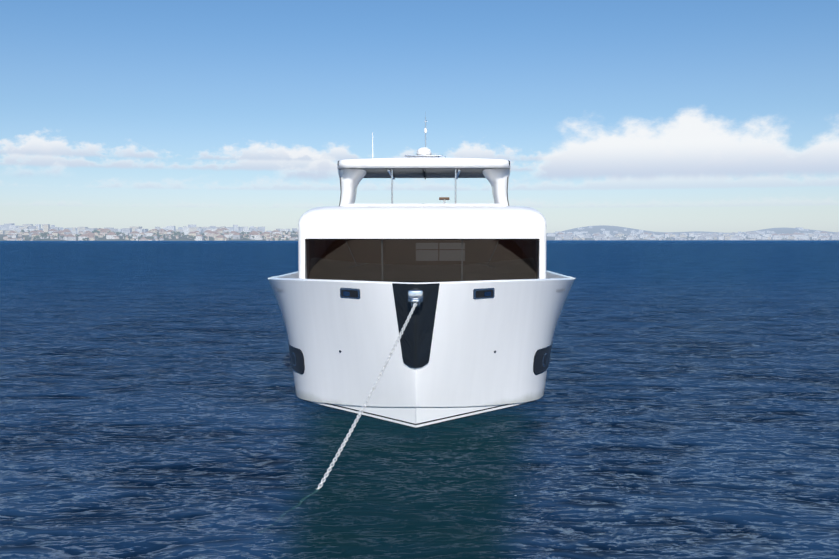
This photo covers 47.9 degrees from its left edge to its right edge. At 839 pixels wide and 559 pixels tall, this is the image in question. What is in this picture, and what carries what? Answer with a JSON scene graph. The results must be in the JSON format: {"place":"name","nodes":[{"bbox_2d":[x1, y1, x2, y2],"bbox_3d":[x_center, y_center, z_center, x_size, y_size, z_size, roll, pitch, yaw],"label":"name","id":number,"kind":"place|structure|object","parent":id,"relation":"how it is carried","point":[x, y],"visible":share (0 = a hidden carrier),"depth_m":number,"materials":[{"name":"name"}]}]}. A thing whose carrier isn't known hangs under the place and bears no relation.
{"place":"outdoors","nodes":[
{"label":"outdoors","id":0,"kind":"place"},
{"bbox_2d":[0,240,838,558],"bbox_3d":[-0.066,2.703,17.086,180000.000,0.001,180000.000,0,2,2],"label":"sea water","id":1,"kind":"structure","parent":0,"point":[154,406],"depth_m":17.28,"materials":[{"name":"blue liquid"}]},
{"bbox_2d":[268,112,575,427],"bbox_3d":[0.128,-0.967,28.210,7.840,8.600,23.460,0,2,1],"label":"yacht","id":2,"kind":"object","parent":1,"relation":"on","point":[483,289],"visible":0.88,"depth_m":19.54,"materials":[{"name":"paint"}]},
{"bbox_2d":[317,303,416,488],"bbox_3d":[-0.876,1.928,14.352,0.059,2.831,4.843,1,3,19],"label":"anchor chain","id":3,"kind":"object","parent":2,"relation":"attached to","point":[323,480],"visible":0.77,"depth_m":14.49,"materials":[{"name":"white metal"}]},
{"bbox_2d":[0,225,838,240],"bbox_3d":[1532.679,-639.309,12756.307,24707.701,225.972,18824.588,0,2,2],"label":"shore ground","id":4,"kind":"structure","parent":0,"point":[596,229],"depth_m":7720.73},
{"bbox_2d":[21,230,806,240],"bbox_3d":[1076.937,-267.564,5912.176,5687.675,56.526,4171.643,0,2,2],"label":"buildings","id":5,"kind":"structure","parent":4,"relation":"on","point":[45,234],"depth_m":4261.67,"materials":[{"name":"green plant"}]},
{"bbox_2d":[0,223,838,240],"bbox_3d":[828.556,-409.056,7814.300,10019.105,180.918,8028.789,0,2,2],"label":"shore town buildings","id":6,"kind":"structure","parent":4,"relation":"on","point":[12,230],"depth_m":6971.88,"materials":[{"name":"tile"}]},
{"bbox_2d":[0,0,838,233],"label":"sky","id":7,"kind":"structure","parent":0,"point":[722,116],"materials":[{"name":"blue"}]}
]}

